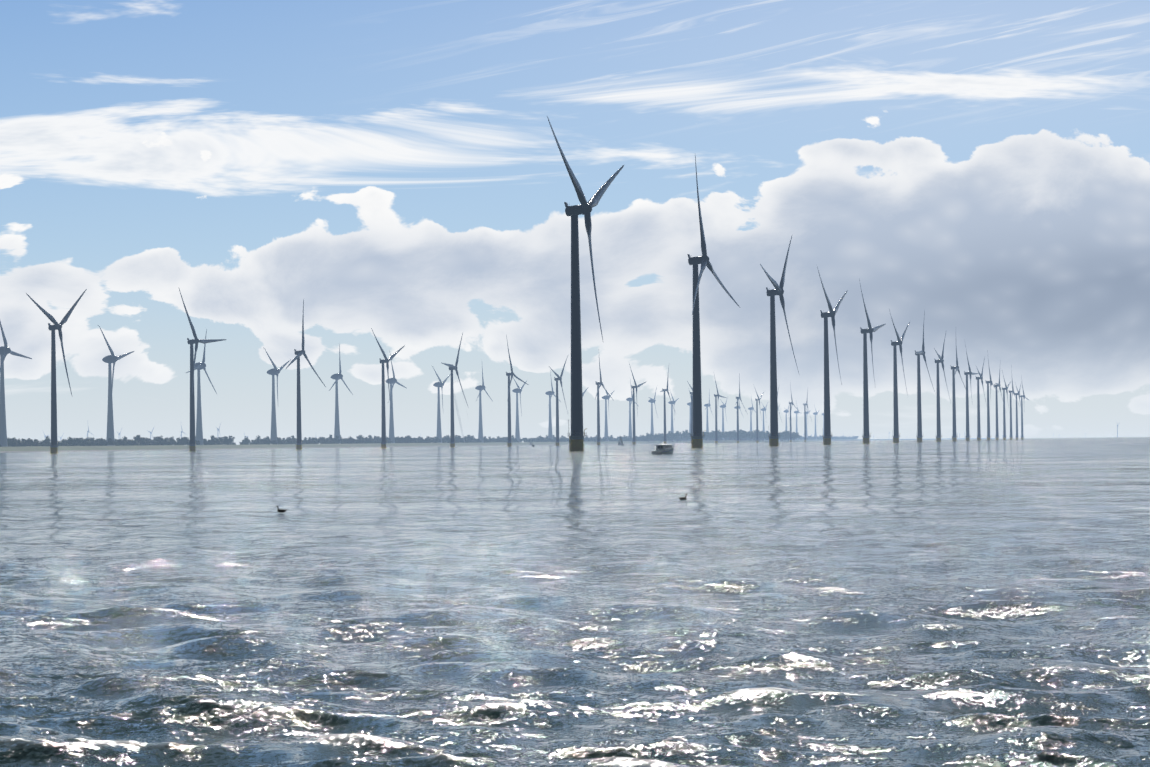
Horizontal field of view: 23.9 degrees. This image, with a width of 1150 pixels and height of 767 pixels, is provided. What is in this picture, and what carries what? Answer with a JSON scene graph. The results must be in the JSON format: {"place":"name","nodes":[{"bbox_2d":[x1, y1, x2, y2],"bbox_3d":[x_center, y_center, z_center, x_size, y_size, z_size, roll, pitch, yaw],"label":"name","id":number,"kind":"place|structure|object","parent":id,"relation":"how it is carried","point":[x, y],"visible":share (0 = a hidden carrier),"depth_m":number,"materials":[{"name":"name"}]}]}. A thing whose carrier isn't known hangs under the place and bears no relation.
{"place":"outdoors","nodes":[
{"label":"outdoors","id":0,"kind":"place"},
{"bbox_2d":[0,437,1149,766],"bbox_3d":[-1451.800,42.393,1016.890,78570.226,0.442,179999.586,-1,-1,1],"label":"water","id":1,"kind":"structure","parent":0,"point":[922,603],"depth_m":50.90,"materials":[{"name":"grey liquid"}]},
{"bbox_2d":[26,289,86,453],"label":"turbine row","id":2,"kind":"object","parent":1,"relation":"in","point":[54,445],"visible":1,"depth_m":2043.83,"materials":[{"name":"paint"}]},
{"bbox_2d":[179,289,226,450],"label":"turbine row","id":3,"kind":"object","parent":1,"relation":"in","point":[191,342],"visible":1,"depth_m":2348.56,"materials":[{"name":"paint"}]},
{"bbox_2d":[275,506,286,512],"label":"water bird","id":4,"kind":"object","parent":1,"relation":"on","point":[281,510],"visible":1,"depth_m":126.50},
{"bbox_2d":[286,299,325,449],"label":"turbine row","id":5,"kind":"object","parent":1,"relation":"in","point":[299,443],"visible":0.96,"depth_m":2654.44,"materials":[{"name":"paint"}]},
{"bbox_2d":[371,328,403,447],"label":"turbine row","id":6,"kind":"object","parent":1,"relation":"in","point":[383,427],"visible":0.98,"depth_m":2959.07,"materials":[{"name":"paint"}]},
{"bbox_2d":[441,333,468,446],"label":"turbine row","id":7,"kind":"object","parent":1,"relation":"in","point":[452,368],"visible":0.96,"depth_m":3264.83,"materials":[{"name":"paint"}]},
{"bbox_2d":[453,380,468,441],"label":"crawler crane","id":8,"kind":"object","parent":1,"relation":"in","point":[458,415],"visible":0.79,"depth_m":5804.01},
{"bbox_2d":[506,335,527,445],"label":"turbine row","id":9,"kind":"object","parent":1,"relation":"in","point":[509,441],"visible":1,"depth_m":3569.43,"materials":[{"name":"paint"}]},
{"bbox_2d":[550,356,567,445],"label":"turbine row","id":10,"kind":"object","parent":1,"relation":"in","point":[557,441],"visible":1,"depth_m":3875.18,"materials":[{"name":"paint"}]},
{"bbox_2d":[547,117,623,450],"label":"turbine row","id":11,"kind":"object","parent":1,"relation":"in","point":[578,434],"visible":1,"depth_m":1068.32,"materials":[{"name":"paint"}]},
{"bbox_2d":[595,359,611,444],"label":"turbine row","id":12,"kind":"object","parent":1,"relation":"in","point":[599,384],"visible":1,"depth_m":4180.44,"materials":[{"name":"paint"}]},
{"bbox_2d":[618,436,623,444],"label":"sail yacht","id":13,"kind":"object","parent":1,"relation":"on","point":[620,442],"visible":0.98,"depth_m":3298.60,"materials":[{"name":"metal"}]},
{"bbox_2d":[629,364,645,444],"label":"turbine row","id":14,"kind":"object","parent":1,"relation":"in","point":[636,386],"visible":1,"depth_m":4485.15,"materials":[{"name":"paint"}]},
{"bbox_2d":[651,442,673,453],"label":"motor cruiser","id":15,"kind":"object","parent":1,"relation":"on","point":[663,448],"visible":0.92,"depth_m":696.76,"materials":[{"name":"white plastic"}]},
{"bbox_2d":[660,368,675,443],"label":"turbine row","id":16,"kind":"object","parent":1,"relation":"in","point":[665,440],"visible":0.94,"depth_m":4790.75,"materials":[{"name":"paint"}]},
{"bbox_2d":[687,381,692,440],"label":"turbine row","id":17,"kind":"object","parent":1,"relation":"in","point":[691,393],"visible":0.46,"depth_m":5096.02,"materials":[{"name":"paint"}]},
{"bbox_2d":[687,156,739,447],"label":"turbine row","id":18,"kind":"object","parent":1,"relation":"in","point":[697,437],"visible":0.98,"depth_m":1373.65,"materials":[{"name":"paint"}]},
{"bbox_2d":[714,375,726,442],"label":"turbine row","id":19,"kind":"object","parent":1,"relation":"in","point":[716,430],"visible":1,"depth_m":5401.07,"materials":[{"name":"paint"}]},
{"bbox_2d":[735,373,743,442],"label":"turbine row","id":20,"kind":"object","parent":1,"relation":"in","point":[738,398],"visible":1,"depth_m":5706.47,"materials":[{"name":"paint"}]},
{"bbox_2d":[754,387,764,442],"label":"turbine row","id":21,"kind":"object","parent":1,"relation":"in","point":[757,437],"visible":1,"depth_m":6011.56,"materials":[{"name":"paint"}]},
{"bbox_2d":[760,236,798,445],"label":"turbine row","id":22,"kind":"object","parent":1,"relation":"in","point":[773,436],"visible":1,"depth_m":1679.27,"materials":[{"name":"paint"}]},
{"bbox_2d":[789,385,798,441],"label":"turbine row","id":23,"kind":"object","parent":1,"relation":"in","point":[790,403],"visible":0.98,"depth_m":6621.68,"materials":[{"name":"paint"}]},
{"bbox_2d":[803,392,810,441],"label":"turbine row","id":24,"kind":"object","parent":1,"relation":"in","point":[805,439],"visible":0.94,"depth_m":6927.65,"materials":[{"name":"paint"}]},
{"bbox_2d":[817,267,847,444],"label":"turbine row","id":25,"kind":"object","parent":1,"relation":"in","point":[827,436],"visible":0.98,"depth_m":1984.02,"materials":[{"name":"paint"}]},
{"bbox_2d":[859,279,885,443],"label":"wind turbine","id":26,"kind":"object","parent":1,"relation":"in","point":[866,436],"visible":1,"depth_m":2289.31,"materials":[{"name":"paint"}]},
{"bbox_2d":[889,309,909,442],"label":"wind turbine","id":27,"kind":"object","parent":1,"relation":"in","point":[896,436],"visible":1,"depth_m":2594.54,"materials":[{"name":"paint"}]},
{"bbox_2d":[915,311,934,441],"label":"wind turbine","id":28,"kind":"object","parent":1,"relation":"in","point":[919,436],"visible":0.98,"depth_m":2900.30,"materials":[{"name":"paint"}]},
{"bbox_2d":[934,333,950,441],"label":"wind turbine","id":29,"kind":"object","parent":1,"relation":"in","point":[939,435],"visible":1,"depth_m":3205.10,"materials":[{"name":"paint"}]},
{"bbox_2d":[950,346,967,440],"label":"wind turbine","id":30,"kind":"object","parent":1,"relation":"in","point":[953,368],"visible":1,"depth_m":3510.65,"materials":[{"name":"paint"}]},
{"bbox_2d":[964,345,978,440],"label":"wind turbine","id":31,"kind":"object","parent":1,"relation":"in","point":[967,412],"visible":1,"depth_m":3815.22,"materials":[{"name":"paint"}]},
{"bbox_2d":[976,358,986,440],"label":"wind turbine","id":32,"kind":"object","parent":1,"relation":"in","point":[978,414],"visible":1,"depth_m":4121.03,"materials":[{"name":"paint"}]},
{"bbox_2d":[985,350,998,439],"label":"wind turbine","id":33,"kind":"object","parent":1,"relation":"in","point":[988,416],"visible":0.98,"depth_m":4425.79,"materials":[{"name":"paint"}]},
{"bbox_2d":[994,360,1005,439],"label":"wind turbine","id":34,"kind":"object","parent":1,"relation":"in","point":[997,431],"visible":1,"depth_m":4731.26,"materials":[{"name":"paint"}]},
{"bbox_2d":[1002,371,1010,439],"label":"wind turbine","id":35,"kind":"object","parent":1,"relation":"in","point":[1004,422],"visible":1,"depth_m":5036.22,"materials":[{"name":"paint"}]},
{"bbox_2d":[1009,364,1016,439],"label":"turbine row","id":36,"kind":"object","parent":1,"relation":"in","point":[1011,436],"visible":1,"depth_m":5341.62,"materials":[{"name":"paint"}]},
{"bbox_2d":[1014,382,1022,439],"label":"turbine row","id":37,"kind":"object","parent":1,"relation":"in","point":[1018,393],"visible":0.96,"depth_m":5646.54,"materials":[{"name":"paint"}]},
{"bbox_2d":[1020,377,1028,439],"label":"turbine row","id":38,"kind":"object","parent":1,"relation":"in","point":[1024,397],"visible":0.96,"depth_m":5951.82,"materials":[{"name":"paint"}]},
{"bbox_2d":[0,0,1149,444],"label":"sky","id":39,"kind":"structure","parent":0,"point":[396,169],"materials":[{"name":"blue"}]},
{"bbox_2d":[645,440,816,443],"bbox_3d":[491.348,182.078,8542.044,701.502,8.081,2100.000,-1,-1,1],"label":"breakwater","id":40,"kind":"object","parent":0,"point":[722,441],"depth_m":7723.78,"materials":[{"name":"grey stone"}]},
{"bbox_2d":[637,430,800,442],"bbox_3d":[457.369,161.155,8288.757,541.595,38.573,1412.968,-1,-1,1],"label":"distant tree line","id":41,"kind":"object","parent":40,"relation":"on","point":[677,436],"visible":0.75,"depth_m":7690.41,"materials":[{"name":"green plant"}]},
{"label":"polder land","id":42,"kind":"structure","parent":0,"visible":0},
{"bbox_2d":[0,321,31,446],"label":"wind turbine","id":43,"kind":"object","parent":42,"relation":"on","point":[5,349],"visible":0.98,"depth_m":3527.41,"materials":[{"name":"paint"}]},
{"bbox_2d":[98,325,133,445],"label":"wind turbine","id":44,"kind":"object","parent":42,"relation":"on","point":[111,358],"visible":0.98,"depth_m":3905.00,"materials":[{"name":"paint"}]},
{"bbox_2d":[186,329,216,444],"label":"wind turbine","id":45,"kind":"object","parent":42,"relation":"on","point":[199,366],"visible":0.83,"depth_m":4282.85,"materials":[{"name":"paint"}]},
{"bbox_2d":[264,348,290,443],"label":"wind turbine","id":46,"kind":"object","parent":42,"relation":"on","point":[274,371],"visible":0.92,"depth_m":4659.48,"materials":[{"name":"paint"}]},
{"bbox_2d":[330,344,352,443],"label":"wind turbine","id":47,"kind":"object","parent":42,"relation":"on","point":[337,377],"visible":0.96,"depth_m":5037.86,"materials":[{"name":"paint"}]},
{"bbox_2d":[385,354,405,442],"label":"wind turbine","id":48,"kind":"object","parent":42,"relation":"on","point":[393,380],"visible":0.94,"depth_m":5414.02,"materials":[{"name":"paint"}]},
{"bbox_2d":[432,366,450,442],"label":"wind turbine","id":49,"kind":"object","parent":42,"relation":"on","point":[439,385],"visible":0.98,"depth_m":5791.47,"materials":[{"name":"paint"}]},
{"bbox_2d":[475,368,491,442],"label":"wind turbine","id":50,"kind":"object","parent":42,"relation":"on","point":[480,388],"visible":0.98,"depth_m":6169.38,"materials":[{"name":"paint"}]},
{"bbox_2d":[0,438,994,452],"bbox_3d":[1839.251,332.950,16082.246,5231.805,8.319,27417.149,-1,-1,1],"label":"shoreline","id":51,"kind":"structure","parent":42,"relation":"on","point":[122,448],"depth_m":4391.97,"materials":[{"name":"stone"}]},
{"bbox_2d":[512,378,526,441],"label":"wind turbine","id":52,"kind":"object","parent":42,"relation":"on","point":[517,391],"visible":0.9,"depth_m":6546.19,"materials":[{"name":"paint"}]},
{"bbox_2d":[545,371,560,438],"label":"wind turbine","id":53,"kind":"object","parent":42,"relation":"on","point":[550,393],"visible":0.85,"depth_m":6923.56,"materials":[{"name":"paint"}]},
{"bbox_2d":[602,390,614,440],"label":"wind turbine","id":54,"kind":"object","parent":42,"relation":"on","point":[606,397],"visible":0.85,"depth_m":7678.14,"materials":[{"name":"paint"}]},
{"bbox_2d":[626,381,636,437],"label":"wind turbine","id":55,"kind":"object","parent":42,"relation":"on","point":[630,399],"visible":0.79,"depth_m":8055.67,"materials":[{"name":"paint"}]},
{"bbox_2d":[648,387,656,434],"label":"wind turbine","id":56,"kind":"object","parent":42,"relation":"on","point":[651,401],"visible":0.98,"depth_m":8433.75,"materials":[{"name":"paint"}]},
{"bbox_2d":[668,391,678,432],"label":"wind turbine","id":57,"kind":"object","parent":42,"relation":"on","point":[672,403],"visible":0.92,"depth_m":8810.67,"materials":[{"name":"paint"}]},
{"bbox_2d":[687,391,690,440],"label":"wind turbine","id":58,"kind":"object","parent":42,"relation":"on","point":[689,403],"visible":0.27,"depth_m":9188.11,"materials":[{"name":"paint"}]},
{"bbox_2d":[704,388,713,431],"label":"wind turbine","id":59,"kind":"object","parent":42,"relation":"on","point":[707,405],"visible":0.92,"depth_m":9566.30,"materials":[{"name":"paint"}]},
{"bbox_2d":[720,400,726,438],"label":"wind turbine","id":60,"kind":"object","parent":42,"relation":"on","point":[723,406],"visible":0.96,"depth_m":9942.90,"materials":[{"name":"paint"}]},
{"bbox_2d":[748,398,755,439],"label":"wind turbine","id":61,"kind":"object","parent":42,"relation":"on","point":[750,408],"visible":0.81,"depth_m":10697.64,"materials":[{"name":"paint"}]},
{"bbox_2d":[761,402,766,431],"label":"wind turbine","id":62,"kind":"object","parent":42,"relation":"on","point":[763,409],"visible":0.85,"depth_m":11074.29,"materials":[{"name":"paint"}]},
{"bbox_2d":[783,401,789,439],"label":"wind turbine","id":63,"kind":"object","parent":42,"relation":"on","point":[786,411],"visible":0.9,"depth_m":11830.12,"materials":[{"name":"paint"}]},
{"bbox_2d":[794,403,799,439],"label":"wind turbine","id":64,"kind":"object","parent":42,"relation":"on","point":[797,411],"visible":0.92,"depth_m":12205.70,"materials":[{"name":"paint"}]},
{"bbox_2d":[806,408,809,439],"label":"wind turbine","id":65,"kind":"object","parent":42,"relation":"on","point":[807,412],"visible":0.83,"depth_m":12582.55,"materials":[{"name":"paint"}]},
{"bbox_2d":[813,405,818,439],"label":"wind turbine","id":66,"kind":"object","parent":42,"relation":"on","point":[815,414],"visible":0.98,"depth_m":12960.51,"materials":[{"name":"paint"}]}
]}

